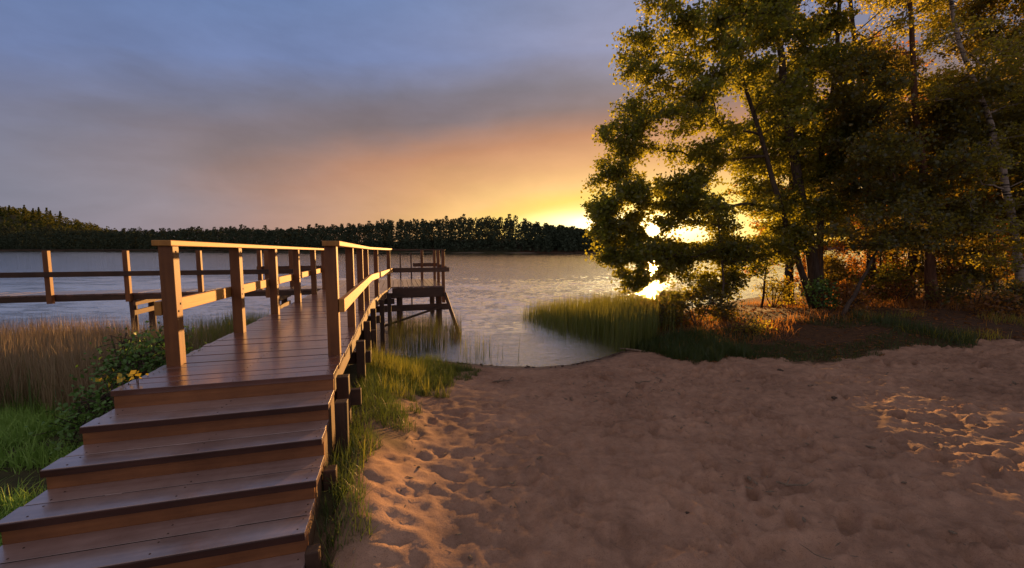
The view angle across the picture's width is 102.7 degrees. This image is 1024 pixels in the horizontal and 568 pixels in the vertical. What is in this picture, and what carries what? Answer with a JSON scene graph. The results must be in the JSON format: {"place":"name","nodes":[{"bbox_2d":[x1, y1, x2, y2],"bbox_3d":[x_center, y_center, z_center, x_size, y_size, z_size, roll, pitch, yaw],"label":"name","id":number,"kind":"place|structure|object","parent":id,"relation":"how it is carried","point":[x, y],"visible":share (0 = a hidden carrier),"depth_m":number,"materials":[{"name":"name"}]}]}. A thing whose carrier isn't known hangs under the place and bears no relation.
{"place":"outdoors","nodes":[
{"label":"outdoors","id":0,"kind":"place"},
{"bbox_2d":[0,395,94,545],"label":"meadow grass","id":1,"kind":"structure","parent":0,"point":[13,429],"depth_m":3.62,"materials":[{"name":"green plant"}]},
{"bbox_2d":[0,309,258,419],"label":"dry grass","id":2,"kind":"structure","parent":0,"point":[74,344],"depth_m":5.13,"materials":[{"name":"brown plant"}]},
{"bbox_2d":[369,359,482,391],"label":"bank grass","id":3,"kind":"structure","parent":0,"point":[465,376],"depth_m":6.68,"materials":[{"name":"green plant"}]},
{"bbox_2d":[0,250,1011,366],"bbox_3d":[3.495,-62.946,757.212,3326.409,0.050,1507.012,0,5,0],"label":"water","id":4,"kind":"structure","parent":0,"point":[493,292],"depth_m":22.71,"materials":[{"name":"grey liquid"}]},
{"bbox_2d":[410,253,412,303],"bbox_3d":[-3.848,0.314,15.709,0.061,2.980,0.068,-2,5,-22],"label":"mooring pole","id":5,"kind":"object","parent":4,"relation":"in","point":[411,272],"visible":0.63,"depth_m":15.60,"materials":[{"name":"brown wood"}]},
{"bbox_2d":[518,282,687,350],"bbox_3d":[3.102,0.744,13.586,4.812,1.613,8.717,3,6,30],"label":"reed bed","id":6,"kind":"object","parent":4,"relation":"in","point":[636,328],"visible":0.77,"depth_m":10.81,"materials":[{"name":"green plant"}]},
{"bbox_2d":[0,213,1023,567],"bbox_3d":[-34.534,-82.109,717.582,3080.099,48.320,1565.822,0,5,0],"label":"ground","id":7,"kind":"structure","parent":0,"point":[626,489],"depth_m":3.57,"materials":[{"name":"beige sand"}]},
{"bbox_2d":[7,205,12,216],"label":"conifer tree","id":8,"kind":"object","parent":7,"relation":"on","point":[9,210],"visible":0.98,"depth_m":475.94,"materials":[{"name":"green plant"}]},
{"bbox_2d":[21,205,29,223],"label":"conifer tree","id":9,"kind":"object","parent":7,"relation":"on","point":[24,210],"visible":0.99,"depth_m":464.36,"materials":[{"name":"green plant"}]},
{"bbox_2d":[30,208,35,219],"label":"conifer tree","id":10,"kind":"object","parent":7,"relation":"on","point":[33,213],"visible":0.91,"depth_m":475.98,"materials":[{"name":"green plant"}]},
{"bbox_2d":[36,207,41,218],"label":"conifer tree","id":11,"kind":"object","parent":7,"relation":"on","point":[39,212],"visible":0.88,"depth_m":487.95,"materials":[{"name":"green plant"}]},
{"bbox_2d":[40,208,55,226],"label":"conifer tree","id":12,"kind":"object","parent":7,"relation":"on","point":[46,216],"visible":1,"depth_m":464.79,"materials":[{"name":"green plant"}]},
{"bbox_2d":[49,210,53,224],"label":"conifer tree","id":13,"kind":"object","parent":7,"relation":"on","point":[50,213],"visible":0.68,"depth_m":476.64,"materials":[{"name":"green plant"}]},
{"bbox_2d":[56,211,65,223],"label":"conifer tree","id":14,"kind":"object","parent":7,"relation":"on","point":[60,216],"visible":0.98,"depth_m":488.86,"materials":[{"name":"green plant"}]},
{"bbox_2d":[0,206,126,237],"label":"hill wood","id":15,"kind":"object","parent":7,"relation":"on","point":[77,223],"visible":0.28,"depth_m":482.01,"materials":[{"name":"green plant"}]},
{"bbox_2d":[24,380,125,457],"bbox_3d":[-3.678,1.233,3.868,1.021,0.722,0.982,0,5,0],"label":"bush","id":16,"kind":"object","parent":7,"relation":"on","point":[89,412],"visible":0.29,"depth_m":3.68,"materials":[{"name":"green plant"}]},
{"bbox_2d":[69,320,155,398],"bbox_3d":[-4.361,0.980,4.578,0.913,1.092,0.795,0,5,0],"label":"bush","id":17,"kind":"object","parent":7,"relation":"on","point":[123,342],"visible":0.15,"depth_m":4.52,"materials":[{"name":"green plant"}]},
{"bbox_2d":[91,368,148,402],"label":"yellow leaf plant","id":18,"kind":"object","parent":7,"relation":"on","point":[132,372],"visible":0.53,"depth_m":3.05,"materials":[{"name":"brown plant"}]},
{"bbox_2d":[55,322,206,430],"bbox_3d":[-3.588,0.958,4.103,1.449,1.244,1.091,-2,5,-19],"label":"bush","id":19,"kind":"object","parent":7,"relation":"on","point":[141,360],"visible":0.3,"depth_m":3.96,"materials":[{"name":"green plant"}]},
{"bbox_2d":[127,304,280,358],"bbox_3d":[-4.831,1.022,7.240,1.791,1.369,4.457,-1,5,-15],"label":"reed clump","id":20,"kind":"object","parent":7,"relation":"on","point":[214,332],"visible":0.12,"depth_m":6.55,"materials":[{"name":"green plant"}]},
{"bbox_2d":[0,240,459,567],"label":"wooden jetty","id":21,"kind":"object","parent":7,"relation":"on","point":[214,454],"visible":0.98,"depth_m":2.82,"materials":[{"name":"brown wood"}]},
{"bbox_2d":[314,342,472,567],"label":"bank grass","id":22,"kind":"structure","parent":7,"relation":"on","point":[430,363],"depth_m":4.07,"materials":[{"name":"green plant"}]},
{"bbox_2d":[387,308,461,353],"bbox_3d":[-2.157,1.113,10.328,1.870,1.289,3.296,-1,5,-13],"label":"reed bed","id":23,"kind":"object","parent":7,"relation":"on","point":[401,343],"visible":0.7,"depth_m":9.34,"materials":[{"name":"green plant"}]},
{"bbox_2d":[0,214,858,251],"bbox_3d":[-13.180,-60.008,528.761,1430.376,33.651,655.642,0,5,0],"label":"forest","id":24,"kind":"object","parent":7,"relation":"on","point":[559,237],"visible":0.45,"depth_m":264.36,"materials":[{"name":"green plant"}]},
{"bbox_2d":[458,327,519,363],"bbox_3d":[-0.684,1.230,8.596,1.473,0.878,1.202,-1,5,-15],"label":"reed bed","id":25,"kind":"object","parent":7,"relation":"on","point":[478,347],"visible":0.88,"depth_m":8.43,"materials":[{"name":"green plant"}]},
{"bbox_2d":[492,378,511,381],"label":"twig","id":26,"kind":"object","parent":7,"relation":"on","point":[499,380],"visible":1,"depth_m":6.44,"materials":[{"name":"brown wood"}]},
{"bbox_2d":[414,348,630,367],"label":"shore litter","id":27,"kind":"object","parent":7,"relation":"on","point":[551,366],"visible":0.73,"depth_m":7.97,"materials":[{"name":"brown wood"}]},
{"bbox_2d":[620,348,645,351],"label":"twig","id":28,"kind":"object","parent":7,"relation":"on","point":[632,349],"visible":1,"depth_m":8.89,"materials":[{"name":"brown wood"}]},
{"bbox_2d":[622,288,690,328],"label":"bush","id":29,"kind":"object","parent":7,"relation":"on","point":[663,307],"visible":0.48,"depth_m":10.96,"materials":[{"name":"green plant"}]},
{"bbox_2d":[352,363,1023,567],"bbox_3d":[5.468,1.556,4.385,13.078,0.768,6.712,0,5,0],"label":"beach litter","id":30,"kind":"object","parent":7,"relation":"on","point":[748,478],"visible":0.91,"depth_m":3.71,"materials":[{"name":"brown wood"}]},
{"bbox_2d":[659,286,736,325],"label":"bush","id":31,"kind":"object","parent":7,"relation":"on","point":[706,297],"visible":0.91,"depth_m":10.82,"materials":[{"name":"green plant"}]},
{"bbox_2d":[634,195,778,316],"bbox_3d":[5.469,-0.773,11.693,4.119,3.573,2.053,0,5,0],"label":"alder sapling","id":32,"kind":"object","parent":7,"relation":"on","point":[688,253],"visible":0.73,"depth_m":11.48,"materials":[{"name":"green plant"}]},
{"bbox_2d":[701,293,748,321],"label":"bush","id":33,"kind":"object","parent":7,"relation":"on","point":[726,305],"visible":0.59,"depth_m":10.79,"materials":[{"name":"green plant"}]},
{"bbox_2d":[580,0,875,308],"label":"alder tree","id":34,"kind":"object","parent":7,"relation":"on","point":[775,24],"visible":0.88,"depth_m":11.57,"materials":[{"name":"green plant"}]},
{"bbox_2d":[729,309,776,337],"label":"bush","id":35,"kind":"object","parent":7,"relation":"on","point":[754,326],"visible":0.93,"depth_m":9.28,"materials":[{"name":"green plant"}]},
{"bbox_2d":[728,179,805,307],"bbox_3d":[8.349,-1.373,14.006,2.998,4.508,1.914,-1,5,-14],"label":"sapling","id":36,"kind":"object","parent":7,"relation":"on","point":[764,283],"visible":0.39,"depth_m":14.04,"materials":[{"name":"green plant"}]},
{"bbox_2d":[751,273,806,307],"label":"bush","id":37,"kind":"object","parent":7,"relation":"on","point":[782,290],"visible":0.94,"depth_m":14.05,"materials":[{"name":"green plant"}]},
{"bbox_2d":[776,476,813,485],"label":"twig","id":38,"kind":"object","parent":7,"relation":"on","point":[785,484],"visible":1,"depth_m":3.21,"materials":[{"name":"brown wood"}]},
{"bbox_2d":[749,184,857,295],"bbox_3d":[13.419,-2.281,18.424,4.668,5.924,4.406,0,5,0],"label":"broadleaf tree","id":39,"kind":"object","parent":7,"relation":"on","point":[763,226],"visible":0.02,"depth_m":18.16,"materials":[{"name":"green plant"}]},
{"bbox_2d":[630,307,979,363],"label":"shade grass","id":40,"kind":"structure","parent":7,"relation":"on","point":[698,352],"depth_m":8.15,"materials":[{"name":"green plant"}]},
{"bbox_2d":[718,47,908,302],"bbox_3d":[10.390,-3.763,15.370,5.146,9.196,6.096,0,5,0],"label":"broadleaf tree","id":41,"kind":"object","parent":7,"relation":"on","point":[754,139],"visible":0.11,"depth_m":14.74,"materials":[{"name":"green plant"}]},
{"bbox_2d":[799,543,831,559],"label":"twig","id":42,"kind":"object","parent":7,"relation":"on","point":[816,554],"visible":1,"depth_m":2.44,"materials":[{"name":"brown wood"}]},
{"bbox_2d":[800,275,843,309],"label":"bush","id":43,"kind":"object","parent":7,"relation":"on","point":[828,289],"visible":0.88,"depth_m":11.17,"materials":[{"name":"green plant"}]},
{"bbox_2d":[780,240,865,294],"bbox_3d":[12.886,-0.644,16.511,3.124,2.561,2.528,0,5,0],"label":"bush","id":44,"kind":"object","parent":7,"relation":"on","point":[841,251],"visible":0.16,"depth_m":16.37,"materials":[{"name":"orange plant"}]},
{"bbox_2d":[790,277,866,298],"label":"bush","id":45,"kind":"object","parent":7,"relation":"on","point":[799,286],"visible":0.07,"depth_m":14.66,"materials":[{"name":"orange plant"}]},
{"bbox_2d":[802,249,870,305],"bbox_3d":[10.358,-0.157,13.152,1.927,1.902,1.480,0,5,0],"label":"bush","id":46,"kind":"object","parent":7,"relation":"on","point":[832,267],"visible":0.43,"depth_m":13.04,"materials":[{"name":"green plant"}]},
{"bbox_2d":[651,299,1023,362],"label":"leaf litter","id":47,"kind":"object","parent":7,"relation":"on","point":[837,349],"visible":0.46,"depth_m":9.23,"materials":[{"name":"brown plant"}]},
{"bbox_2d":[658,290,1023,349],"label":"undergrowth","id":48,"kind":"object","parent":7,"relation":"on","point":[916,300],"visible":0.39,"depth_m":10.39,"materials":[{"name":"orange plant"}]},
{"bbox_2d":[815,275,882,305],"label":"bush","id":49,"kind":"object","parent":7,"relation":"on","point":[845,284],"visible":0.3,"depth_m":11.52,"materials":[{"name":"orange plant"}]},
{"bbox_2d":[828,283,888,311],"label":"bush","id":50,"kind":"object","parent":7,"relation":"on","point":[857,302],"visible":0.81,"depth_m":10.40,"materials":[{"name":"green plant"}]},
{"bbox_2d":[800,29,933,268],"bbox_3d":[18.975,-6.478,21.224,7.281,13.805,6.985,-2,5,-19],"label":"broadleaf tree","id":51,"kind":"object","parent":7,"relation":"on","point":[903,54],"visible":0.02,"depth_m":19.68,"materials":[{"name":"green plant"}]},
{"bbox_2d":[846,238,905,288],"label":"bush","id":52,"kind":"object","parent":7,"relation":"on","point":[877,261],"visible":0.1,"depth_m":17.23,"materials":[{"name":"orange plant"}]},
{"bbox_2d":[841,196,913,289],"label":"sapling","id":53,"kind":"object","parent":7,"relation":"on","point":[858,262],"visible":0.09,"depth_m":14.44,"materials":[{"name":"green plant"}]},
{"bbox_2d":[785,0,985,294],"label":"alder tree","id":54,"kind":"object","parent":7,"relation":"on","point":[929,8],"visible":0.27,"depth_m":14.47,"materials":[{"name":"green plant"}]},
{"bbox_2d":[850,254,924,302],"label":"bush","id":55,"kind":"object","parent":7,"relation":"on","point":[881,277],"visible":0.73,"depth_m":13.10,"materials":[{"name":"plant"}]},
{"bbox_2d":[804,195,973,316],"bbox_3d":[8.828,-0.598,9.832,3.885,2.916,1.968,0,5,0],"label":"hazel sapling","id":56,"kind":"object","parent":7,"relation":"on","point":[878,242],"visible":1,"depth_m":9.49,"materials":[{"name":"green plant"}]},
{"bbox_2d":[825,101,957,289],"bbox_3d":[17.262,-3.631,18.638,6.088,8.200,5.806,-3,6,-32],"label":"broadleaf tree","id":57,"kind":"object","parent":7,"relation":"on","point":[863,226],"depth_m":18.49,"materials":[{"name":"green plant"}]},
{"bbox_2d":[872,273,924,302],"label":"bush","id":58,"kind":"object","parent":7,"relation":"on","point":[901,289],"visible":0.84,"depth_m":12.54,"materials":[{"name":"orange plant"}]},
{"bbox_2d":[810,0,1023,304],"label":"lime tree","id":59,"kind":"object","parent":7,"relation":"on","point":[868,150],"visible":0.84,"depth_m":10.61,"materials":[{"name":"green plant"}]},
{"bbox_2d":[878,245,957,291],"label":"bush","id":60,"kind":"object","parent":7,"relation":"on","point":[897,257],"visible":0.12,"depth_m":16.42,"materials":[{"name":"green plant"}]},
{"bbox_2d":[834,64,1023,298],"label":"broadleaf tree","id":61,"kind":"object","parent":7,"relation":"on","point":[914,257],"visible":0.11,"depth_m":12.63,"materials":[{"name":"green plant"}]},
{"bbox_2d":[856,308,1023,343],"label":"grass","id":62,"kind":"structure","parent":7,"relation":"on","point":[983,332],"depth_m":8.73,"materials":[{"name":"green plant"}]},
{"bbox_2d":[868,0,1023,305],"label":"birch tree","id":63,"kind":"object","parent":7,"relation":"on","point":[1014,241],"visible":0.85,"depth_m":10.41,"materials":[{"name":"green plant"}]},
{"bbox_2d":[908,238,1008,293],"bbox_3d":[13.979,-0.457,13.022,2.118,2.026,2.098,-2,5,-21],"label":"bush","id":64,"kind":"object","parent":7,"relation":"on","point":[982,276],"visible":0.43,"depth_m":12.66,"materials":[{"name":"green plant"}]},
{"bbox_2d":[916,263,1004,295],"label":"bush","id":65,"kind":"object","parent":7,"relation":"on","point":[954,276],"visible":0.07,"depth_m":15.14,"materials":[{"name":"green plant"}]},
{"bbox_2d":[909,79,1018,289],"bbox_3d":[19.845,-4.097,16.872,6.671,8.927,6.541,-4,6,-39],"label":"broadleaf tree","id":66,"kind":"object","parent":7,"relation":"on","point":[995,221],"depth_m":17.39,"materials":[{"name":"green plant"}]},
{"bbox_2d":[909,70,1023,235],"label":"broadleaf tree","id":67,"kind":"object","parent":7,"relation":"on","point":[1019,80],"visible":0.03,"depth_m":13.64,"materials":[{"name":"green plant"}]},
{"bbox_2d":[919,270,1018,306],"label":"bush","id":68,"kind":"object","parent":7,"relation":"on","point":[969,281],"visible":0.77,"depth_m":10.59,"materials":[{"name":"green plant"}]},
{"bbox_2d":[921,0,1023,273],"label":"lime tree","id":69,"kind":"object","parent":7,"relation":"on","point":[1000,86],"visible":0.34,"depth_m":11.32,"materials":[{"name":"green plant"}]},
{"bbox_2d":[934,188,1015,297],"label":"sapling","id":70,"kind":"object","parent":7,"relation":"on","point":[948,267],"visible":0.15,"depth_m":12.46,"materials":[{"name":"green plant"}]},
{"bbox_2d":[939,231,1012,282],"bbox_3d":[19.569,-1.122,17.591,3.289,3.147,2.823,0,5,0],"label":"bush","id":71,"kind":"object","parent":7,"relation":"on","point":[983,239],"visible":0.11,"depth_m":17.02,"materials":[{"name":"green plant"}]},
{"bbox_2d":[961,187,1013,289],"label":"sapling","id":72,"kind":"object","parent":7,"relation":"on","point":[990,269],"visible":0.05,"depth_m":14.41,"materials":[{"name":"green plant"}]},
{"bbox_2d":[958,283,1023,319],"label":"bush","id":73,"kind":"object","parent":7,"relation":"on","point":[1006,307],"visible":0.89,"depth_m":9.34,"materials":[{"name":"green plant"}]},
{"bbox_2d":[962,49,1023,282],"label":"broadleaf tree","id":74,"kind":"object","parent":7,"relation":"on","point":[1004,72],"depth_m":19.15,"materials":[{"name":"green plant"}]},
{"bbox_2d":[974,264,1014,294],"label":"bush","id":75,"kind":"object","parent":7,"relation":"on","point":[1001,270],"visible":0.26,"depth_m":14.30,"materials":[{"name":"green plant"}]},
{"bbox_2d":[978,225,1023,279],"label":"bush","id":76,"kind":"object","parent":7,"relation":"on","point":[1005,252],"visible":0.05,"depth_m":17.90,"materials":[{"name":"green plant"}]},
{"bbox_2d":[979,274,1023,312],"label":"bush","id":77,"kind":"object","parent":7,"relation":"on","point":[1016,286],"visible":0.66,"depth_m":9.53,"materials":[{"name":"green plant"}]},
{"bbox_2d":[0,0,1023,243],"label":"sky","id":78,"kind":"structure","parent":0,"point":[175,115],"materials":[{"name":"blue"}]}
]}

